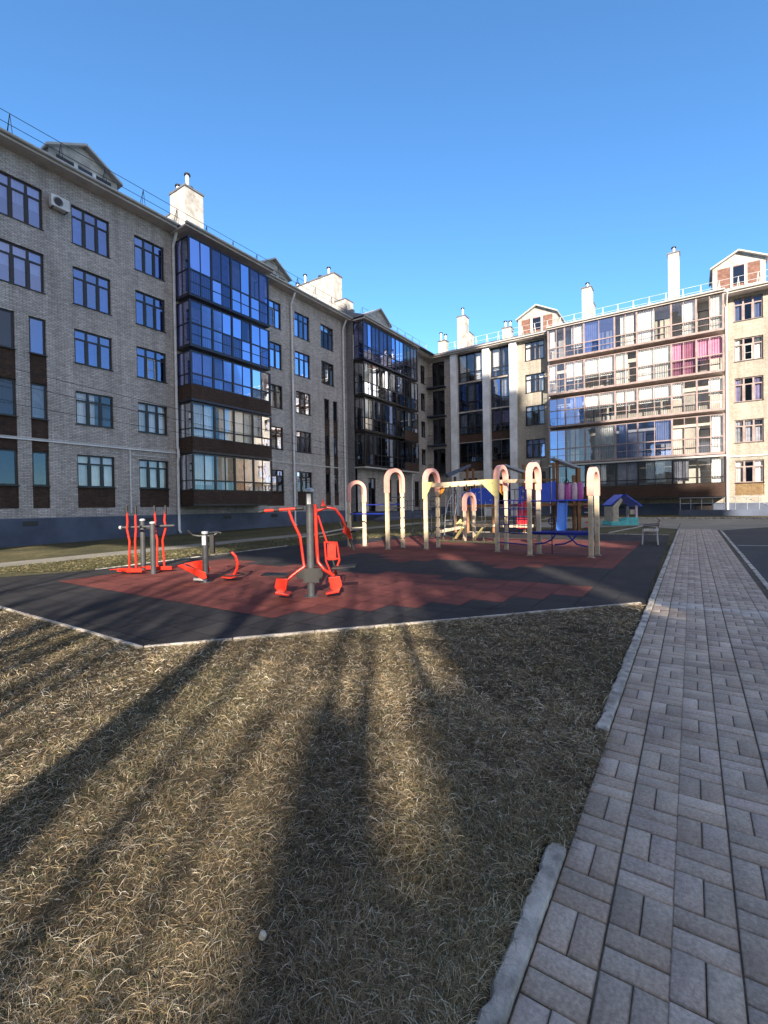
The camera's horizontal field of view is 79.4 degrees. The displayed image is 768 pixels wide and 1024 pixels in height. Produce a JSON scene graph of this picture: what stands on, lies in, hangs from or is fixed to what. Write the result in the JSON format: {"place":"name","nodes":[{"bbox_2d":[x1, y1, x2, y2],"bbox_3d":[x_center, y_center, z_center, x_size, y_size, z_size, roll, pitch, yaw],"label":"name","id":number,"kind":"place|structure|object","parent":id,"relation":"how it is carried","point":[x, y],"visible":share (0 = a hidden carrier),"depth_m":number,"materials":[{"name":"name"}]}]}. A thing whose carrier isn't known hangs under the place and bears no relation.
{"place":"outdoors","nodes":[
{"label":"outdoors","id":0,"kind":"place"},
{"bbox_2d":[0,531,326,566],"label":"sidewalk","id":1,"kind":"structure","parent":0,"point":[24,562],"depth_m":16.94,"materials":[{"name":"grey concrete"}]},
{"bbox_2d":[0,602,646,1023],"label":"lawn","id":2,"kind":"structure","parent":0,"point":[202,772],"depth_m":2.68,"materials":[{"name":"plant"}]},
{"bbox_2d":[259,930,266,940],"bbox_3d":[-0.447,1.559,1.704,0.029,0.028,0.029,-1,1,34],"label":"pebble","id":3,"kind":"object","parent":2,"relation":"on","point":[262,935],"visible":1,"depth_m":1.70,"materials":[{"name":"stone"}]},
{"bbox_2d":[0,515,676,1020],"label":"yard grass","id":4,"kind":"structure","parent":0,"point":[50,551],"depth_m":20.10,"materials":[{"name":"plant"}]},
{"bbox_2d":[0,531,450,573],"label":"grass","id":5,"kind":"structure","parent":4,"relation":"on","point":[38,567],"depth_m":15.24,"materials":[{"name":"green plant"}]},
{"bbox_2d":[0,0,767,353],"label":"sky","id":6,"kind":"structure","parent":0,"point":[493,160],"materials":[{"name":"blue"}]},
{"bbox_2d":[351,519,541,529],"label":"sidewalk","id":7,"kind":"structure","parent":0,"point":[374,527],"depth_m":32.44,"materials":[{"name":"grey concrete"}]},
{"bbox_2d":[535,522,679,528],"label":"playground path","id":8,"kind":"structure","parent":0,"point":[662,525],"depth_m":26.79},
{"bbox_2d":[602,494,642,525],"bbox_3d":[13.992,-0.134,27.268,1.728,1.798,1.400,-1,1,0],"label":"playhouse","id":9,"kind":"object","parent":8,"relation":"on","point":[611,516],"visible":0.98,"depth_m":26.83,"materials":[{"name":"paint"}]},
{"bbox_2d":[470,523,767,1023],"bbox_3d":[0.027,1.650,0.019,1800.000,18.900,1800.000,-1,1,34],"label":"ground","id":10,"kind":"structure","parent":0,"point":[516,920],"depth_m":1.99,"materials":[{"name":"concrete"}]},
{"bbox_2d":[0,606,142,648],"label":"kerb","id":11,"kind":"structure","parent":10,"relation":"on","point":[123,642],"depth_m":6.21,"materials":[{"name":"concrete"}]},
{"bbox_2d":[0,108,352,547],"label":"apartment building","id":12,"kind":"structure","parent":10,"relation":"on","point":[106,285],"depth_m":26.59,"materials":[{"name":"grey brick"}]},
{"bbox_2d":[0,308,16,349],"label":"window","id":13,"kind":"structure","parent":12,"relation":"in","point":[6,316],"depth_m":21.24,"materials":[{"name":"blue glass"}]},
{"bbox_2d":[0,377,17,416],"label":"window","id":14,"kind":"structure","parent":12,"relation":"in","point":[7,390],"depth_m":21.26,"materials":[{"name":"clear glass"}]},
{"bbox_2d":[0,449,19,485],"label":"window","id":15,"kind":"structure","parent":12,"relation":"in","point":[8,457],"depth_m":21.26,"materials":[{"name":"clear glass"}]},
{"bbox_2d":[0,171,43,230],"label":"window","id":16,"kind":"structure","parent":12,"relation":"in","point":[15,192],"depth_m":21.81,"materials":[{"name":"blue glass"}]},
{"bbox_2d":[0,239,45,294],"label":"window","id":17,"kind":"structure","parent":12,"relation":"in","point":[13,257],"depth_m":21.81,"materials":[{"name":"blue glass"}]},
{"bbox_2d":[28,316,47,356],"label":"window","id":18,"kind":"structure","parent":12,"relation":"in","point":[43,321],"depth_m":22.38,"materials":[{"name":"blue glass"}]},
{"bbox_2d":[30,383,49,420],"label":"window","id":19,"kind":"structure","parent":12,"relation":"in","point":[38,397],"depth_m":22.36,"materials":[{"name":"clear glass"}]},
{"bbox_2d":[32,451,50,486],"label":"window","id":20,"kind":"structure","parent":12,"relation":"in","point":[46,453],"depth_m":22.38,"materials":[{"name":"clear glass"}]},
{"bbox_2d":[71,205,110,258],"bbox_3d":[-15.392,-14.604,24.214,0.346,1.985,1.920,-1,1,34],"label":"window","id":21,"kind":"structure","parent":12,"relation":"in","point":[101,238],"depth_m":24.18,"materials":[{"name":"blue glass"}]},
{"bbox_2d":[72,266,112,315],"bbox_3d":[-15.342,-11.530,24.251,0.349,1.935,1.920,-1,1,34],"label":"window","id":22,"kind":"structure","parent":12,"relation":"in","point":[101,291],"depth_m":24.24,"materials":[{"name":"blue glass"}]},
{"bbox_2d":[74,329,113,371],"bbox_3d":[-15.289,-8.455,24.285,0.344,1.785,1.920,-1,1,34],"label":"window","id":23,"kind":"structure","parent":12,"relation":"in","point":[83,343],"depth_m":24.07,"materials":[{"name":"blue glass"}]},
{"bbox_2d":[75,391,114,428],"bbox_3d":[-15.238,-5.331,24.321,0.346,1.735,1.920,-1,1,34],"label":"window","id":24,"kind":"structure","parent":12,"relation":"in","point":[85,407],"depth_m":24.12,"materials":[{"name":"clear glass"}]},
{"bbox_2d":[77,455,113,487],"bbox_3d":[-15.185,-2.107,24.359,0.348,1.685,1.920,-1,1,34],"label":"window","id":25,"kind":"structure","parent":12,"relation":"in","point":[92,471],"depth_m":24.44,"materials":[{"name":"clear glass"}]},
{"bbox_2d":[134,235,165,281],"bbox_3d":[-13.656,-14.663,26.824,0.348,1.985,1.850,-1,1,34],"label":"window","id":26,"kind":"structure","parent":12,"relation":"in","point":[157,260],"depth_m":26.95,"materials":[{"name":"blue glass"}]},
{"bbox_2d":[135,290,165,332],"bbox_3d":[-13.605,-11.589,26.859,0.348,1.935,1.850,-1,1,34],"label":"window","id":27,"kind":"structure","parent":12,"relation":"in","point":[158,310],"depth_m":26.93,"materials":[{"name":"blue glass"}]},
{"bbox_2d":[136,346,167,383],"bbox_3d":[-13.552,-8.514,26.894,0.343,1.785,1.850,-1,1,34],"label":"window","id":28,"kind":"structure","parent":12,"relation":"in","point":[144,358],"depth_m":26.70,"materials":[{"name":"blue glass"}]},
{"bbox_2d":[138,402,168,435],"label":"window","id":29,"kind":"structure","parent":12,"relation":"in","point":[144,419],"depth_m":27.05,"materials":[{"name":"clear glass"}]},
{"bbox_2d":[139,459,169,489],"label":"window","id":30,"kind":"structure","parent":12,"relation":"in","point":[153,474],"depth_m":27.09,"materials":[{"name":"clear glass"}]},
{"bbox_2d":[0,401,356,459],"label":"overhead cable","id":31,"kind":"object","parent":12,"relation":"attached to","point":[160,429],"visible":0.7,"depth_m":25.33,"materials":[{"name":"metal"}]},
{"bbox_2d":[2,381,355,454],"bbox_3d":[-9.959,-5.742,29.328,0.022,2.027,50.004,-1,1,33],"label":"overhead cable","id":32,"kind":"object","parent":12,"relation":"attached to","point":[157,415],"visible":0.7,"depth_m":25.12,"materials":[{"name":"metal"}]},
{"bbox_2d":[0,365,358,449],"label":"overhead cable","id":33,"kind":"object","parent":12,"relation":"attached to","point":[158,404],"visible":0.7,"depth_m":25.14,"materials":[{"name":"metal"}]},
{"bbox_2d":[265,298,280,329],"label":"window","id":34,"kind":"structure","parent":12,"relation":"in","point":[276,308],"depth_m":35.01,"materials":[{"name":"blue glass"}]},
{"bbox_2d":[264,341,282,370],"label":"window","id":35,"kind":"structure","parent":12,"relation":"in","point":[275,356],"depth_m":34.94,"materials":[{"name":"blue glass"}]},
{"bbox_2d":[265,382,283,409],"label":"window","id":36,"kind":"structure","parent":12,"relation":"in","point":[275,392],"depth_m":34.91,"materials":[{"name":"black glass"}]},
{"bbox_2d":[272,469,282,491],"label":"window","id":37,"kind":"structure","parent":12,"relation":"in","point":[279,473],"depth_m":34.98,"materials":[{"name":"clear glass"}]},
{"bbox_2d":[272,426,282,449],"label":"window","id":38,"kind":"structure","parent":12,"relation":"in","point":[277,436],"depth_m":35.06,"materials":[{"name":"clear glass"}]},
{"bbox_2d":[294,312,309,341],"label":"window","id":39,"kind":"structure","parent":12,"relation":"in","point":[305,336],"depth_m":37.45,"materials":[{"name":"blue glass"}]},
{"bbox_2d":[295,351,310,379],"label":"window","id":40,"kind":"structure","parent":12,"relation":"in","point":[301,363],"depth_m":37.32,"materials":[{"name":"blue glass"}]},
{"bbox_2d":[296,391,310,415],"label":"window","id":41,"kind":"structure","parent":12,"relation":"in","point":[306,398],"depth_m":37.53,"materials":[{"name":"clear glass"}]},
{"bbox_2d":[297,471,310,492],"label":"window","id":42,"kind":"structure","parent":12,"relation":"in","point":[303,479],"depth_m":37.41,"materials":[{"name":"clear glass"}]},
{"bbox_2d":[297,431,311,453],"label":"window","id":43,"kind":"structure","parent":12,"relation":"in","point":[303,441],"depth_m":37.59,"materials":[{"name":"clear glass"}]},
{"bbox_2d":[324,399,328,419],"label":"window","id":44,"kind":"structure","parent":12,"relation":"in","point":[326,411],"depth_m":39.84,"materials":[{"name":"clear glass"}]},
{"bbox_2d":[325,436,328,455],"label":"window","id":45,"kind":"structure","parent":12,"relation":"in","point":[326,437],"depth_m":39.84,"materials":[{"name":"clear glass"}]},
{"bbox_2d":[321,361,333,386],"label":"window","id":46,"kind":"structure","parent":12,"relation":"in","point":[326,369],"depth_m":39.94,"materials":[{"name":"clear glass"}]},
{"bbox_2d":[321,325,333,351],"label":"window","id":47,"kind":"structure","parent":12,"relation":"in","point":[326,333],"depth_m":39.90,"materials":[{"name":"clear glass"}]},
{"bbox_2d":[326,474,329,492],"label":"window","id":48,"kind":"structure","parent":12,"relation":"in","point":[327,475],"depth_m":39.90,"materials":[{"name":"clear glass"}]},
{"bbox_2d":[333,401,336,421],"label":"window","id":49,"kind":"structure","parent":12,"relation":"in","point":[334,403],"depth_m":40.74,"materials":[{"name":"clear glass"}]},
{"bbox_2d":[334,437,336,456],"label":"window","id":50,"kind":"structure","parent":12,"relation":"in","point":[335,439],"depth_m":40.81,"materials":[{"name":"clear glass"}]},
{"bbox_2d":[334,474,337,492],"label":"window","id":51,"kind":"structure","parent":12,"relation":"in","point":[335,475],"depth_m":40.87,"materials":[{"name":"black glass"}]},
{"bbox_2d":[95,546,283,569],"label":"kerb","id":52,"kind":"structure","parent":10,"relation":"on","point":[186,558],"depth_m":14.51,"materials":[{"name":"concrete"}]},
{"bbox_2d":[0,532,667,643],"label":"playground base","id":53,"kind":"object","parent":10,"relation":"on","point":[329,597],"visible":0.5,"depth_m":8.99,"materials":[{"name":"black rubber"}]},
{"bbox_2d":[0,532,669,646],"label":"playground mat","id":54,"kind":"object","parent":53,"relation":"on","point":[561,577],"visible":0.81,"depth_m":8.88,"materials":[{"name":"rubber"}]},
{"bbox_2d":[110,505,174,573],"bbox_3d":[-6.011,0.696,11.624,1.530,1.710,0.768,-1,1,0],"label":"exercise machine","id":55,"kind":"object","parent":54,"relation":"on","point":[154,566],"visible":0.99,"depth_m":11.47,"materials":[{"name":"red metal"}]},
{"bbox_2d":[177,530,244,582],"bbox_3d":[-3.668,0.950,9.929,1.331,1.164,0.525,-1,1,0],"label":"exercise machine","id":56,"kind":"object","parent":54,"relation":"on","point":[200,569],"visible":0.98,"depth_m":9.89,"materials":[{"name":"red metal"}]},
{"bbox_2d":[258,488,355,597],"bbox_3d":[-1.338,0.554,8.091,1.690,1.960,0.529,-1,1,-4],"label":"exercise machine","id":57,"kind":"object","parent":54,"relation":"on","point":[310,575],"visible":0.98,"depth_m":8.09,"materials":[{"name":"red metal"}]},
{"bbox_2d":[297,462,600,557],"bbox_3d":[2.926,-0.162,16.882,9.582,2.820,7.681,-1,1,34],"label":"climbing frame","id":58,"kind":"object","parent":54,"relation":"on","point":[495,485],"visible":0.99,"depth_m":14.97,"materials":[{"name":"beige wood"}]},
{"bbox_2d":[440,457,593,532],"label":"play tower","id":59,"kind":"structure","parent":54,"relation":"on","point":[574,490],"depth_m":22.93,"materials":[{"name":"wood"},{"name":"plastic"},{"name":"metal"}]},
{"bbox_2d":[642,518,660,544],"bbox_3d":[9.332,0.652,16.153,0.580,0.885,1.600,-1,1,30],"label":"park bench","id":60,"kind":"object","parent":54,"relation":"on","point":[651,530],"visible":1,"depth_m":15.65,"materials":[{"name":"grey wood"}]},
{"bbox_2d":[295,266,434,520],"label":"apartment building","id":61,"kind":"structure","parent":10,"relation":"on","point":[387,398],"depth_m":44.15,"materials":[{"name":"grey brick"}]},
{"bbox_2d":[368,478,374,510],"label":"window","id":62,"kind":"structure","parent":61,"relation":"in","point":[371,481],"depth_m":43.91,"materials":[{"name":"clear glass"}]},
{"bbox_2d":[397,480,399,510],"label":"window","id":63,"kind":"structure","parent":61,"relation":"in","point":[398,494],"depth_m":47.95,"materials":[{"name":"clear glass"}]},
{"bbox_2d":[415,481,418,506],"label":"window","id":64,"kind":"structure","parent":61,"relation":"in","point":[416,483],"depth_m":51.13,"materials":[{"name":"black glass"}]},
{"bbox_2d":[420,365,424,384],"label":"window","id":65,"kind":"structure","parent":61,"relation":"in","point":[421,367],"depth_m":52.48,"materials":[{"name":"black glass"}]},
{"bbox_2d":[421,421,424,437],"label":"window","id":66,"kind":"structure","parent":61,"relation":"in","point":[422,423],"depth_m":52.45,"materials":[{"name":"black glass"}]},
{"bbox_2d":[422,449,424,464],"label":"window","id":67,"kind":"structure","parent":61,"relation":"in","point":[423,451],"depth_m":52.48,"materials":[{"name":"black glass"}]},
{"bbox_2d":[421,393,425,411],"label":"window","id":68,"kind":"structure","parent":61,"relation":"in","point":[422,395],"depth_m":52.38,"materials":[{"name":"black glass"}]},
{"bbox_2d":[144,602,640,648],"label":"kerb","id":69,"kind":"structure","parent":10,"relation":"on","point":[372,626],"depth_m":6.00,"materials":[{"name":"concrete"}]},
{"bbox_2d":[373,501,435,520],"bbox_3d":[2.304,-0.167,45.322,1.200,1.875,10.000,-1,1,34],"label":"car","id":70,"kind":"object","parent":10,"relation":"on","point":[395,514],"depth_m":44.45,"materials":[{"name":"metal"}]},
{"bbox_2d":[475,842,565,1023],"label":"kerb","id":71,"kind":"structure","parent":10,"relation":"on","point":[534,912],"depth_m":1.67,"materials":[{"name":"concrete"}]},
{"bbox_2d":[462,531,668,534],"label":"kerb","id":72,"kind":"structure","parent":10,"relation":"on","point":[594,533],"depth_m":19.91,"materials":[{"name":"concrete"}]},
{"bbox_2d":[426,246,767,515],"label":"apartment building","id":73,"kind":"structure","parent":10,"relation":"on","point":[659,408],"depth_m":41.44,"materials":[{"name":"beige brick"}]},
{"bbox_2d":[433,361,443,385],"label":"window","id":74,"kind":"structure","parent":73,"relation":"in","point":[438,368],"depth_m":52.71,"materials":[{"name":"black glass"}]},
{"bbox_2d":[433,390,444,414],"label":"window","id":75,"kind":"structure","parent":73,"relation":"in","point":[438,396],"depth_m":52.74,"materials":[{"name":"black glass"}]},
{"bbox_2d":[434,419,444,444],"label":"window","id":76,"kind":"structure","parent":73,"relation":"in","point":[439,424],"depth_m":52.77,"materials":[{"name":"black glass"}]},
{"bbox_2d":[434,449,445,473],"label":"window","id":77,"kind":"structure","parent":73,"relation":"in","point":[439,454],"depth_m":52.80,"materials":[{"name":"black glass"}]},
{"bbox_2d":[464,478,477,504],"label":"window","id":78,"kind":"structure","parent":73,"relation":"in","point":[470,479],"depth_m":50.85,"materials":[{"name":"black glass"}]},
{"bbox_2d":[499,476,510,503],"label":"window","id":79,"kind":"structure","parent":73,"relation":"in","point":[501,497],"depth_m":48.77,"materials":[{"name":"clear glass"}]},
{"bbox_2d":[525,340,543,361],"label":"window","id":80,"kind":"structure","parent":73,"relation":"in","point":[540,344],"depth_m":46.79,"materials":[{"name":"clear glass"}]},
{"bbox_2d":[525,372,544,393],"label":"window","id":81,"kind":"structure","parent":73,"relation":"in","point":[529,378],"depth_m":46.73,"materials":[{"name":"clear glass"}]},
{"bbox_2d":[526,438,544,457],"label":"window","id":82,"kind":"structure","parent":73,"relation":"in","point":[529,443],"depth_m":46.78,"materials":[{"name":"blue glass"}]},
{"bbox_2d":[526,404,544,425],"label":"window","id":83,"kind":"structure","parent":73,"relation":"in","point":[529,410],"depth_m":46.87,"materials":[{"name":"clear glass"}]},
{"bbox_2d":[532,471,545,489],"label":"window","id":84,"kind":"structure","parent":73,"relation":"in","point":[543,474],"depth_m":46.62,"materials":[{"name":"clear glass"}]},
{"bbox_2d":[695,504,713,509],"bbox_3d":[26.995,-0.242,39.011,1.300,0.950,0.038,-1,1,34],"label":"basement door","id":85,"kind":"structure","parent":73,"relation":"in","point":[697,506],"depth_m":38.98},
{"bbox_2d":[733,335,762,362],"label":"window","id":86,"kind":"structure","parent":73,"relation":"in","point":[757,341],"depth_m":37.23,"materials":[{"name":"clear glass"}]},
{"bbox_2d":[733,294,763,322],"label":"window","id":87,"kind":"structure","parent":73,"relation":"in","point":[757,302],"depth_m":37.19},
{"bbox_2d":[734,418,763,443],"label":"window","id":88,"kind":"structure","parent":73,"relation":"in","point":[752,429],"depth_m":37.47,"materials":[{"name":"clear glass"}]},
{"bbox_2d":[734,375,763,402],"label":"window","id":89,"kind":"structure","parent":73,"relation":"in","point":[757,381],"depth_m":37.27,"materials":[{"name":"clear glass"}]},
{"bbox_2d":[735,459,763,482],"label":"window","id":90,"kind":"structure","parent":73,"relation":"in","point":[758,465],"depth_m":37.32,"materials":[{"name":"clear glass"}]},
{"bbox_2d":[608,526,641,532],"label":"kerb","id":91,"kind":"structure","parent":10,"relation":"on","point":[624,529],"depth_m":23.00,"materials":[{"name":"concrete"}]},
{"bbox_2d":[595,528,679,734],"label":"kerb","id":92,"kind":"structure","parent":10,"relation":"on","point":[605,721],"depth_m":4.45,"materials":[{"name":"concrete"}]},
{"bbox_2d":[545,517,767,518],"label":"kerb","id":93,"kind":"structure","parent":10,"relation":"on","point":[687,517],"depth_m":32.14,"materials":[{"name":"concrete"}]},
{"bbox_2d":[567,515,767,516],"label":"kerb","id":94,"kind":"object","parent":10,"relation":"on","point":[668,516],"visible":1,"depth_m":37.97,"materials":[{"name":"grey concrete"}]},
{"bbox_2d":[679,496,767,515],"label":"entrance ramp","id":95,"kind":"structure","parent":10,"relation":"on","point":[750,512],"depth_m":36.10,"materials":[{"name":"metal"}]},
{"bbox_2d":[721,531,767,589],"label":"kerb","id":96,"kind":"structure","parent":10,"relation":"on","point":[757,574],"depth_m":10.63,"materials":[{"name":"concrete"}]},
{"bbox_2d":[723,528,767,582],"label":"car park","id":97,"kind":"structure","parent":10,"relation":"on","point":[756,557],"depth_m":15.07,"materials":[{"name":"grey asphalt"}]},
{"bbox_2d":[738,545,767,545],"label":"parking line","id":98,"kind":"object","parent":97,"relation":"on","point":[752,545],"visible":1,"depth_m":14.70,"materials":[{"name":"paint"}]},
{"bbox_2d":[507,529,767,1023],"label":"paver path","id":99,"kind":"structure","parent":0,"point":[682,864],"depth_m":2.19,"materials":[{"name":"grey concrete"}]},
{"bbox_2d":[569,519,767,530],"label":"plaza path","id":100,"kind":"structure","parent":0,"point":[721,524],"depth_m":26.95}
]}

